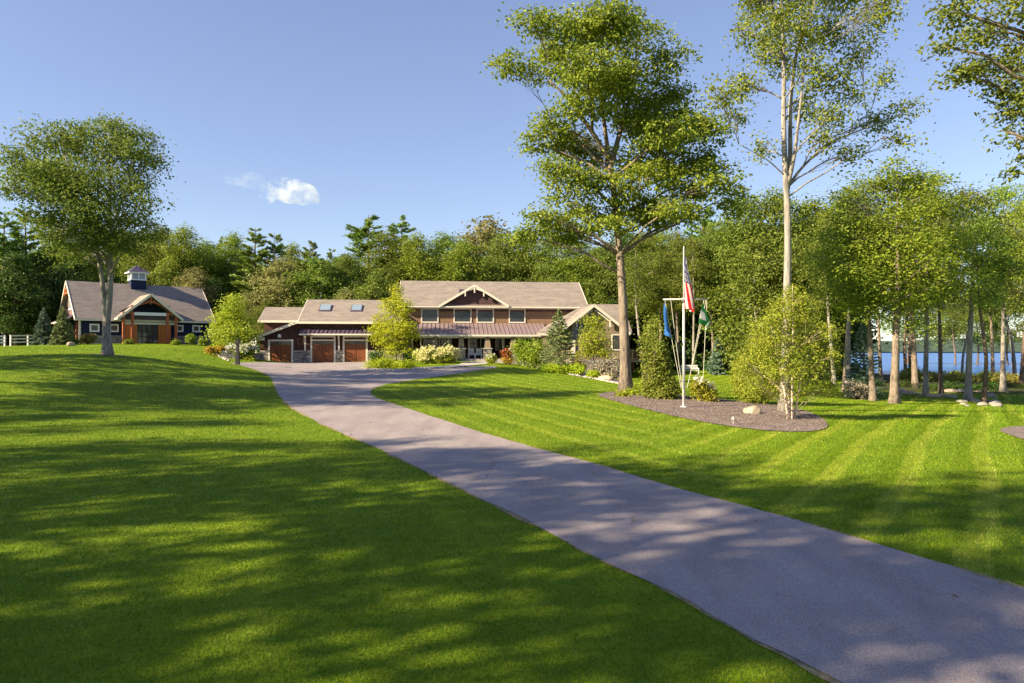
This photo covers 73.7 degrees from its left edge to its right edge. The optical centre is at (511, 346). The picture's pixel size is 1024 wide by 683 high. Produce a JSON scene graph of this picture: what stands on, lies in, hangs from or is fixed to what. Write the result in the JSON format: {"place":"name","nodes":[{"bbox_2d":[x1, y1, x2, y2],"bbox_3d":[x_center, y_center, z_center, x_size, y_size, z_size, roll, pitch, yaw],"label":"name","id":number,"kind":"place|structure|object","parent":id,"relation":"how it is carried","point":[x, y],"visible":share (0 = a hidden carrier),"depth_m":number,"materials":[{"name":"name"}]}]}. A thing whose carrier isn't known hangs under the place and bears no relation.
{"place":"outdoors","nodes":[
{"label":"outdoors","id":0,"kind":"place"},
{"bbox_2d":[0,344,889,378],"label":"forest floor","id":1,"kind":"structure","parent":0,"point":[689,369],"depth_m":74.84,"materials":[{"name":"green plant"}]},
{"bbox_2d":[0,211,32,344],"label":"pine tree","id":2,"kind":"object","parent":1,"relation":"on","point":[5,243],"visible":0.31,"depth_m":87.72,"materials":[{"name":"green plant"}]},
{"bbox_2d":[0,204,58,344],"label":"pine tree","id":3,"kind":"object","parent":1,"relation":"on","point":[24,246],"visible":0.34,"depth_m":89.51,"materials":[{"name":"green plant"}]},
{"bbox_2d":[0,251,60,345],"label":"woodland tree","id":4,"kind":"object","parent":1,"relation":"on","point":[11,323],"visible":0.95,"depth_m":83.83,"materials":[{"name":"green plant"}]},
{"bbox_2d":[6,244,86,342],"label":"woodland tree","id":5,"kind":"object","parent":1,"relation":"on","point":[56,285],"visible":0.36,"depth_m":89.17,"materials":[{"name":"green plant"}]},
{"bbox_2d":[44,258,93,317],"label":"woodland tree","id":6,"kind":"object","parent":1,"relation":"on","point":[77,266],"visible":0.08,"depth_m":96.70,"materials":[{"name":"green plant"}]},
{"bbox_2d":[113,224,204,284],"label":"woodland tree","id":7,"kind":"object","parent":1,"relation":"on","point":[151,257],"visible":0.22,"depth_m":100.04,"materials":[{"name":"green plant"}]},
{"bbox_2d":[146,261,196,287],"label":"woodland tree","id":8,"kind":"object","parent":1,"relation":"on","point":[167,281],"visible":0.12,"depth_m":95.57,"materials":[{"name":"green plant"}]},
{"bbox_2d":[150,222,224,298],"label":"woodland tree","id":9,"kind":"object","parent":1,"relation":"on","point":[185,239],"visible":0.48,"depth_m":98.30,"materials":[{"name":"green plant"}]},
{"bbox_2d":[172,266,224,336],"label":"woodland tree","id":10,"kind":"object","parent":1,"relation":"on","point":[195,282],"visible":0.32,"depth_m":94.53,"materials":[{"name":"green plant"}]},
{"bbox_2d":[204,228,256,309],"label":"woodland tree","id":11,"kind":"object","parent":1,"relation":"on","point":[233,253],"visible":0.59,"depth_m":102.91,"materials":[{"name":"green plant"}]},
{"bbox_2d":[225,228,273,325],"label":"pine tree","id":12,"kind":"object","parent":1,"relation":"on","point":[258,257],"visible":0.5,"depth_m":92.14,"materials":[{"name":"green plant"}]},
{"bbox_2d":[247,233,292,306],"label":"pine tree","id":13,"kind":"object","parent":1,"relation":"on","point":[277,250],"visible":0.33,"depth_m":93.65,"materials":[{"name":"green plant"}]},
{"bbox_2d":[241,255,310,329],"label":"woodland tree","id":14,"kind":"object","parent":1,"relation":"on","point":[269,276],"visible":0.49,"depth_m":88.60,"materials":[{"name":"green plant"}]},
{"bbox_2d":[276,253,358,306],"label":"woodland tree","id":15,"kind":"object","parent":1,"relation":"on","point":[317,265],"visible":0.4,"depth_m":87.96,"materials":[{"name":"green plant"}]},
{"bbox_2d":[322,252,378,298],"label":"woodland tree","id":16,"kind":"object","parent":1,"relation":"on","point":[345,262],"visible":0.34,"depth_m":91.40,"materials":[{"name":"green plant"}]},
{"bbox_2d":[323,214,405,298],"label":"pine tree","id":17,"kind":"object","parent":1,"relation":"on","point":[358,237],"visible":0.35,"depth_m":98.23,"materials":[{"name":"green plant"}]},
{"bbox_2d":[349,270,397,299],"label":"woodland tree","id":18,"kind":"object","parent":1,"relation":"on","point":[370,291],"visible":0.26,"depth_m":85.97,"materials":[{"name":"green plant"}]},
{"bbox_2d":[347,225,420,299],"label":"woodland tree","id":19,"kind":"object","parent":1,"relation":"on","point":[374,253],"visible":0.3,"depth_m":95.66,"materials":[{"name":"green plant"}]},
{"bbox_2d":[375,215,423,296],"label":"pine tree","id":20,"kind":"object","parent":1,"relation":"on","point":[403,224],"visible":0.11,"depth_m":100.40,"materials":[{"name":"green plant"}]},
{"bbox_2d":[380,228,446,299],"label":"woodland tree","id":21,"kind":"object","parent":1,"relation":"on","point":[424,271],"visible":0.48,"depth_m":93.86,"materials":[{"name":"green plant"}]},
{"bbox_2d":[409,228,475,280],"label":"woodland tree","id":22,"kind":"object","parent":1,"relation":"on","point":[441,244],"visible":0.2,"depth_m":97.01,"materials":[{"name":"green plant"}]},
{"bbox_2d":[429,234,498,281],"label":"woodland tree","id":23,"kind":"object","parent":1,"relation":"on","point":[464,249],"visible":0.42,"depth_m":93.52,"materials":[{"name":"green plant"}]},
{"bbox_2d":[440,212,521,281],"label":"woodland tree","id":24,"kind":"object","parent":1,"relation":"on","point":[482,231],"visible":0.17,"depth_m":110.14,"materials":[{"name":"green plant"}]},
{"bbox_2d":[467,229,537,281],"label":"woodland tree","id":25,"kind":"object","parent":1,"relation":"on","point":[496,249],"visible":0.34,"depth_m":95.10,"materials":[{"name":"green plant"}]},
{"bbox_2d":[488,225,559,281],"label":"woodland tree","id":26,"kind":"object","parent":1,"relation":"on","point":[524,255],"visible":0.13,"depth_m":96.49,"materials":[{"name":"green plant"}]},
{"bbox_2d":[522,234,580,281],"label":"woodland tree","id":27,"kind":"object","parent":1,"relation":"on","point":[549,269],"visible":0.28,"depth_m":93.32,"materials":[{"name":"green plant"}]},
{"bbox_2d":[546,240,617,303],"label":"woodland tree","id":28,"kind":"object","parent":1,"relation":"on","point":[575,261],"visible":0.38,"depth_m":92.59,"materials":[{"name":"green plant"}]},
{"bbox_2d":[577,239,645,337],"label":"woodland tree","id":29,"kind":"object","parent":1,"relation":"on","point":[603,278],"visible":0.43,"depth_m":90.86,"materials":[{"name":"green plant"}]},
{"bbox_2d":[604,234,655,348],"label":"woodland tree","id":30,"kind":"object","parent":1,"relation":"on","point":[634,322],"visible":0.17,"depth_m":95.91,"materials":[{"name":"green plant"}]},
{"bbox_2d":[626,228,699,342],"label":"lakeside tree","id":31,"kind":"object","parent":1,"relation":"on","point":[661,235],"visible":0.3,"depth_m":82.90,"materials":[{"name":"green plant"}]},
{"bbox_2d":[627,257,699,349],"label":"woodland tree","id":32,"kind":"object","parent":1,"relation":"on","point":[664,337],"visible":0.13,"depth_m":93.64,"materials":[{"name":"green plant"}]},
{"bbox_2d":[635,343,702,369],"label":"undergrowth bush","id":33,"kind":"object","parent":1,"relation":"on","point":[688,356],"visible":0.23,"depth_m":78.75,"materials":[{"name":"green plant"}]},
{"bbox_2d":[638,234,710,352],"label":"woodland tree","id":34,"kind":"object","parent":1,"relation":"on","point":[688,339],"visible":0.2,"depth_m":92.59,"materials":[{"name":"green plant"}]},
{"bbox_2d":[684,204,718,353],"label":"tree","id":35,"kind":"object","parent":1,"relation":"on","point":[702,233],"visible":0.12,"depth_m":97.78,"materials":[{"name":"green plant"}]},
{"bbox_2d":[689,223,746,352],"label":"lakeside tree","id":36,"kind":"object","parent":1,"relation":"on","point":[710,231],"visible":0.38,"depth_m":78.20,"materials":[{"name":"green plant"}]},
{"bbox_2d":[682,216,761,353],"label":"lakeside tree","id":37,"kind":"object","parent":1,"relation":"on","point":[723,228],"visible":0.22,"depth_m":77.99,"materials":[{"name":"green plant"}]},
{"bbox_2d":[680,181,809,352],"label":"woodland tree","id":38,"kind":"object","parent":1,"relation":"on","point":[727,223],"visible":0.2,"depth_m":77.20,"materials":[{"name":"green plant"}]},
{"bbox_2d":[709,181,825,339],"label":"woodland tree","id":39,"kind":"object","parent":1,"relation":"on","point":[776,208],"visible":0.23,"depth_m":75.97,"materials":[{"name":"green plant"}]},
{"bbox_2d":[768,189,836,319],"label":"woodland tree","id":40,"kind":"object","parent":1,"relation":"on","point":[814,209],"visible":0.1,"depth_m":77.07,"materials":[{"name":"green plant"}]},
{"bbox_2d":[801,212,865,376],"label":"woodland tree","id":41,"kind":"object","parent":1,"relation":"on","point":[843,318],"visible":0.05,"depth_m":73.08,"materials":[{"name":"green plant"}]},
{"bbox_2d":[0,343,1023,682],"bbox_3d":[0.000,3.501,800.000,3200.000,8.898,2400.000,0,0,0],"label":"lawn","id":42,"kind":"structure","parent":0,"point":[230,389],"depth_m":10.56,"materials":[{"name":"green plant"}]},
{"bbox_2d":[30,307,54,344],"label":"spruce tree","id":43,"kind":"object","parent":42,"relation":"on","point":[42,332],"visible":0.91,"depth_m":79.67,"materials":[{"name":"green plant"}]},
{"bbox_2d":[48,306,78,344],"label":"spruce tree","id":44,"kind":"object","parent":42,"relation":"on","point":[65,337],"visible":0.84,"depth_m":74.63,"materials":[{"name":"green plant"}]},
{"bbox_2d":[0,108,185,354],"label":"shade tree","id":45,"kind":"object","parent":42,"relation":"on","point":[56,179],"visible":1,"depth_m":45.44,"materials":[{"name":"green plant"}]},
{"bbox_2d":[51,265,215,343],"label":"barn","id":46,"kind":"structure","parent":42,"relation":"on","point":[142,312],"depth_m":84.02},
{"bbox_2d":[137,324,157,342],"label":"glass door","id":47,"kind":"structure","parent":46,"relation":"in","point":[145,333],"depth_m":83.64,"materials":[{"name":"grey"}]},
{"bbox_2d":[199,291,267,354],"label":"young tree","id":48,"kind":"object","parent":42,"relation":"on","point":[227,315],"visible":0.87,"depth_m":68.12,"materials":[{"name":"green plant"}]},
{"bbox_2d":[361,355,420,368],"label":"island plants","id":49,"kind":"object","parent":42,"relation":"on","point":[389,362],"visible":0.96,"depth_m":61.99,"materials":[{"name":"green plant"}]},
{"bbox_2d":[367,278,424,359],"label":"golden tree","id":50,"kind":"object","parent":42,"relation":"on","point":[398,306],"visible":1,"depth_m":69.69,"materials":[{"name":"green plant"}]},
{"bbox_2d":[408,341,463,363],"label":"flower hedge","id":51,"kind":"object","parent":42,"relation":"on","point":[439,354],"visible":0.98,"depth_m":66.73,"materials":[{"name":"beige plant"}]},
{"bbox_2d":[257,281,648,377],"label":"house","id":52,"kind":"structure","parent":42,"relation":"on","point":[496,318],"depth_m":74.74,"materials":[{"name":"wood"}]},
{"bbox_2d":[268,340,292,361],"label":"garage door","id":53,"kind":"structure","parent":52,"relation":"in","point":[278,350],"depth_m":71.49,"materials":[{"name":"brown wood"}]},
{"bbox_2d":[310,335,335,361],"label":"garage door","id":54,"kind":"structure","parent":52,"relation":"in","point":[321,350],"depth_m":71.94,"materials":[{"name":"brown wood"}]},
{"bbox_2d":[343,335,367,361],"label":"garage door","id":55,"kind":"structure","parent":52,"relation":"in","point":[354,350],"depth_m":72.27,"materials":[{"name":"brown wood"}]},
{"bbox_2d":[502,334,549,367],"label":"porch shrub","id":56,"kind":"object","parent":42,"relation":"on","point":[530,355],"visible":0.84,"depth_m":66.62,"materials":[{"name":"green plant"}]},
{"bbox_2d":[564,373,618,381],"bbox_3d":[6.346,2.592,65.197,6.359,1.079,27.723,0,0,-8],"label":"planting bed","id":57,"kind":"object","parent":42,"relation":"on","point":[616,380],"visible":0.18,"depth_m":58.75,"materials":[{"name":"brown soil"}]},
{"bbox_2d":[536,308,584,373],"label":"spruce tree","id":58,"kind":"object","parent":57,"relation":"on","point":[559,349],"visible":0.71,"depth_m":63.23,"materials":[{"name":"green plant"}]},
{"bbox_2d":[537,361,587,373],"bbox_3d":[4.486,1.888,61.650,4.590,1.238,2.450,0,0,0],"label":"hedge","id":59,"kind":"object","parent":57,"relation":"on","point":[559,369],"visible":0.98,"depth_m":61.22,"materials":[{"name":"green plant"}]},
{"bbox_2d":[574,313,616,369],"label":"tree","id":60,"kind":"object","parent":57,"relation":"on","point":[590,346],"visible":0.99,"depth_m":61.92,"materials":[{"name":"green plant"}]},
{"bbox_2d":[588,353,619,378],"bbox_3d":[8.567,1.774,61.632,3.141,2.419,2.455,0,0,24],"label":"grey shrub","id":61,"kind":"object","parent":57,"relation":"on","point":[608,369],"visible":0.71,"depth_m":61.35,"materials":[{"name":"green plant"}]},
{"bbox_2d":[604,231,671,368],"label":"lakeside tree","id":62,"kind":"object","parent":42,"relation":"on","point":[650,287],"visible":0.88,"depth_m":79.68,"materials":[{"name":"green plant"}]},
{"bbox_2d":[254,369,1023,682],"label":"soil edge","id":63,"kind":"object","parent":42,"relation":"on","point":[820,674],"visible":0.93,"depth_m":8.37,"materials":[{"name":"brown soil"}]},
{"bbox_2d":[652,228,711,357],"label":"lakeside tree","id":64,"kind":"object","parent":42,"relation":"on","point":[676,274],"visible":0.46,"depth_m":79.53,"materials":[{"name":"green plant"}]},
{"bbox_2d":[664,235,720,370],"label":"lakeside tree","id":65,"kind":"object","parent":42,"relation":"on","point":[695,247],"visible":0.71,"depth_m":77.31,"materials":[{"name":"green plant"}]},
{"bbox_2d":[598,392,827,430],"bbox_3d":[9.433,2.715,30.956,7.603,0.265,17.823,0,0,-11],"label":"planting bed","id":66,"kind":"object","parent":42,"relation":"on","point":[694,415],"visible":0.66,"depth_m":27.94,"materials":[{"name":"brown wood"}]},
{"bbox_2d":[479,0,758,391],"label":"maple tree","id":67,"kind":"object","parent":66,"relation":"on","point":[659,129],"visible":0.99,"depth_m":38.03,"materials":[{"name":"green plant"}]},
{"bbox_2d":[632,315,668,396],"bbox_3d":[7.218,0.459,35.453,1.887,4.584,2.837,0,0,0],"label":"tall shrub","id":68,"kind":"object","parent":66,"relation":"on","point":[651,343],"visible":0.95,"depth_m":35.42,"materials":[{"name":"green plant"}]},
{"bbox_2d":[637,341,686,399],"bbox_3d":[7.836,1.218,35.606,2.630,3.109,2.143,0,0,0],"label":"cone shrub","id":69,"kind":"object","parent":66,"relation":"on","point":[664,387],"visible":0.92,"depth_m":35.30,"materials":[{"name":"green plant"}]},
{"bbox_2d":[663,246,707,406],"bbox_3d":[7.857,-0.749,31.086,2.016,7.634,0.340,0,0,0],"label":"flagpole","id":70,"kind":"object","parent":66,"relation":"on","point":[683,366],"visible":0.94,"depth_m":31.03,"materials":[{"name":"metal"}]},
{"bbox_2d":[684,258,694,311],"bbox_3d":[8.053,-2.863,30.969,0.486,2.580,0.260,0,0,0],"label":"national flag","id":71,"kind":"object","parent":70,"relation":"hanging from","point":[689,302],"visible":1,"depth_m":30.89,"materials":[{"name":"multicoloured fabric"}]},
{"bbox_2d":[687,373,721,401],"bbox_3d":[9.685,2.096,34.837,1.832,1.499,2.091,0,0,0],"label":"hydrangea","id":72,"kind":"object","parent":66,"relation":"on","point":[703,390],"visible":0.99,"depth_m":34.29,"materials":[{"name":"yellow plant"}]},
{"bbox_2d":[725,321,780,403],"bbox_3d":[12.242,0.788,34.103,2.929,4.269,3.385,0,0,0],"label":"broad shrub","id":73,"kind":"object","parent":66,"relation":"on","point":[738,393],"visible":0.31,"depth_m":34.02,"materials":[{"name":"green plant"}]},
{"bbox_2d":[730,283,850,418],"bbox_3d":[10.468,0.289,25.910,4.939,5.469,3.637,0,0,0],"label":"birch tree","id":74,"kind":"object","parent":66,"relation":"on","point":[793,314],"visible":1,"depth_m":25.63,"materials":[{"name":"green plant"}]},
{"bbox_2d":[693,0,940,411],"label":"slender tree","id":75,"kind":"object","parent":66,"relation":"on","point":[781,23],"visible":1,"depth_m":29.52,"materials":[{"name":"green plant"}]},
{"bbox_2d":[706,337,726,374],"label":"spruce tree","id":76,"kind":"object","parent":42,"relation":"on","point":[715,367],"visible":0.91,"depth_m":73.09,"materials":[{"name":"green plant"}]},
{"bbox_2d":[697,232,822,370],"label":"woodland tree","id":77,"kind":"object","parent":42,"relation":"on","point":[758,253],"visible":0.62,"depth_m":68.37,"materials":[{"name":"green plant"}]},
{"bbox_2d":[739,237,852,378],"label":"woodland tree","id":78,"kind":"object","parent":42,"relation":"on","point":[800,248],"visible":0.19,"depth_m":68.28,"materials":[{"name":"green plant"}]},
{"bbox_2d":[792,211,861,385],"bbox_3d":[28.449,-4.271,60.493,7.541,16.198,6.421,0,0,16],"label":"lakeside tree","id":79,"kind":"object","parent":42,"relation":"on","point":[820,301],"visible":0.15,"depth_m":60.51,"materials":[{"name":"green plant"}]},
{"bbox_2d":[801,182,891,392],"bbox_3d":[24.809,-4.154,50.467,7.745,15.760,6.595,0,0,-26],"label":"lakeside tree","id":80,"kind":"object","parent":42,"relation":"on","point":[848,342],"visible":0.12,"depth_m":50.36,"materials":[{"name":"green plant"}]},
{"bbox_2d":[840,378,868,399],"bbox_3d":[22.834,2.811,44.905,2.384,1.462,1.892,0,0,0],"label":"shrub","id":81,"kind":"object","parent":42,"relation":"on","point":[855,390],"visible":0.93,"depth_m":44.77,"materials":[{"name":"grey plant"}]},
{"bbox_2d":[842,316,887,399],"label":"spruce tree","id":82,"kind":"object","parent":42,"relation":"on","point":[857,345],"visible":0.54,"depth_m":45.91,"materials":[{"name":"green plant"}]},
{"bbox_2d":[804,171,931,400],"bbox_3d":[23.231,-3.788,43.898,7.193,15.036,7.566,0,0,41],"label":"lakeside tree","id":83,"kind":"object","parent":42,"relation":"on","point":[872,396],"visible":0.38,"depth_m":43.35,"materials":[{"name":"green plant"}]},
{"bbox_2d":[781,153,1015,403],"bbox_3d":[23.071,-3.868,40.912,11.870,15.142,12.060,0,0,40],"label":"lakeside tree","id":84,"kind":"object","parent":42,"relation":"on","point":[935,244],"visible":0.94,"depth_m":40.47,"materials":[{"name":"green plant"}]},
{"bbox_2d":[876,299,944,363],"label":"lakeside tree","id":85,"kind":"object","parent":42,"relation":"on","point":[902,331],"visible":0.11,"depth_m":189.47,"materials":[{"name":"green plant"}]},
{"bbox_2d":[880,170,976,396],"bbox_3d":[30.146,-4.539,50.918,7.814,17.023,7.010,0,0,3],"label":"lakeside tree","id":86,"kind":"object","parent":42,"relation":"on","point":[925,388],"visible":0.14,"depth_m":50.10,"materials":[{"name":"green plant"}]},
{"bbox_2d":[851,337,1021,351],"bbox_3d":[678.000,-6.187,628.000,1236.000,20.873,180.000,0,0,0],"label":"wooded shore","id":87,"kind":"structure","parent":42,"relation":"on","point":[947,347],"depth_m":565.29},
{"bbox_2d":[909,294,975,364],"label":"lakeside tree","id":88,"kind":"object","parent":42,"relation":"on","point":[957,337],"visible":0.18,"depth_m":186.03,"materials":[{"name":"green plant"}]},
{"bbox_2d":[914,205,988,393],"bbox_3d":[35.605,-4.072,56.682,5.246,16.454,6.506,0,0,11],"label":"lakeside tree","id":89,"kind":"object","parent":42,"relation":"on","point":[942,307],"visible":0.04,"depth_m":56.21,"materials":[{"name":"green plant"}]},
{"bbox_2d":[892,180,1023,400],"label":"lakeside tree","id":90,"kind":"object","parent":42,"relation":"on","point":[968,394],"visible":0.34,"depth_m":46.92,"materials":[{"name":"green plant"}]},
{"bbox_2d":[902,0,1023,185],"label":"oak tree","id":91,"kind":"object","parent":42,"relation":"on","point":[1015,96],"visible":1,"depth_m":20.09,"materials":[{"name":"green plant"}]},
{"bbox_2d":[934,278,994,374],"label":"lakeside tree","id":92,"kind":"object","parent":42,"relation":"on","point":[964,318],"visible":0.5,"depth_m":89.42,"materials":[{"name":"green plant"}]},
{"bbox_2d":[930,210,1023,403],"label":"lakeside tree","id":93,"kind":"object","parent":42,"relation":"on","point":[988,298],"visible":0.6,"depth_m":44.44,"materials":[{"name":"green plant"}]},
{"bbox_2d":[967,195,1023,336],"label":"lakeside tree","id":94,"kind":"object","parent":42,"relation":"on","point":[1019,216],"visible":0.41,"depth_m":59.11,"materials":[{"name":"green plant"}]},
{"bbox_2d":[974,305,1023,364],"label":"lakeside tree","id":95,"kind":"object","parent":42,"relation":"on","point":[1013,336],"visible":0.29,"depth_m":184.58,"materials":[{"name":"green plant"}]},
{"bbox_2d":[0,0,1023,340],"label":"sky","id":96,"kind":"structure","parent":0,"point":[301,121],"materials":[{"name":"blue"}]},
{"bbox_2d":[232,362,1023,682],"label":"driveway","id":97,"kind":"structure","parent":0,"point":[842,608],"depth_m":8.97,"materials":[{"name":"grey asphalt"}]},
{"bbox_2d":[839,374,1023,392],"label":"shore ground","id":98,"kind":"structure","parent":0,"point":[1009,389],"depth_m":65.45,"materials":[{"name":"grass"},{"name":"soil"}]},
{"bbox_2d":[878,181,970,387],"bbox_3d":[36.962,-5.828,62.844,10.562,20.058,10.584,0,0,-3],"label":"lakeside tree","id":99,"kind":"object","parent":98,"relation":"on","point":[914,372],"visible":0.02,"depth_m":63.24,"materials":[{"name":"green plant"}]},
{"bbox_2d":[947,292,1015,364],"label":"lakeside tree","id":100,"kind":"object","parent":98,"relation":"on","point":[976,337],"visible":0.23,"depth_m":182.48,"materials":[{"name":"green plant"}]},
{"bbox_2d":[958,250,1020,372],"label":"lakeside tree","id":101,"kind":"object","parent":98,"relation":"on","point":[992,344],"visible":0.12,"depth_m":94.83,"materials":[{"name":"green plant"}]},
{"bbox_2d":[963,181,1023,391],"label":"lakeside tree","id":102,"kind":"object","parent":98,"relation":"on","point":[1010,196],"visible":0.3,"depth_m":63.23,"materials":[{"name":"green plant"}]},
{"bbox_2d":[994,244,1023,377],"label":"lakeside tree","id":103,"kind":"object","parent":98,"relation":"on","point":[1013,361],"visible":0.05,"depth_m":97.16,"materials":[{"name":"green plant"}]},
{"bbox_2d":[851,353,1020,375],"bbox_3d":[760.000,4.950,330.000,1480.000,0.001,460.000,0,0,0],"label":"lake","id":104,"kind":"structure","parent":0,"point":[948,360],"depth_m":212.09,"materials":[{"name":"blue liquid"}]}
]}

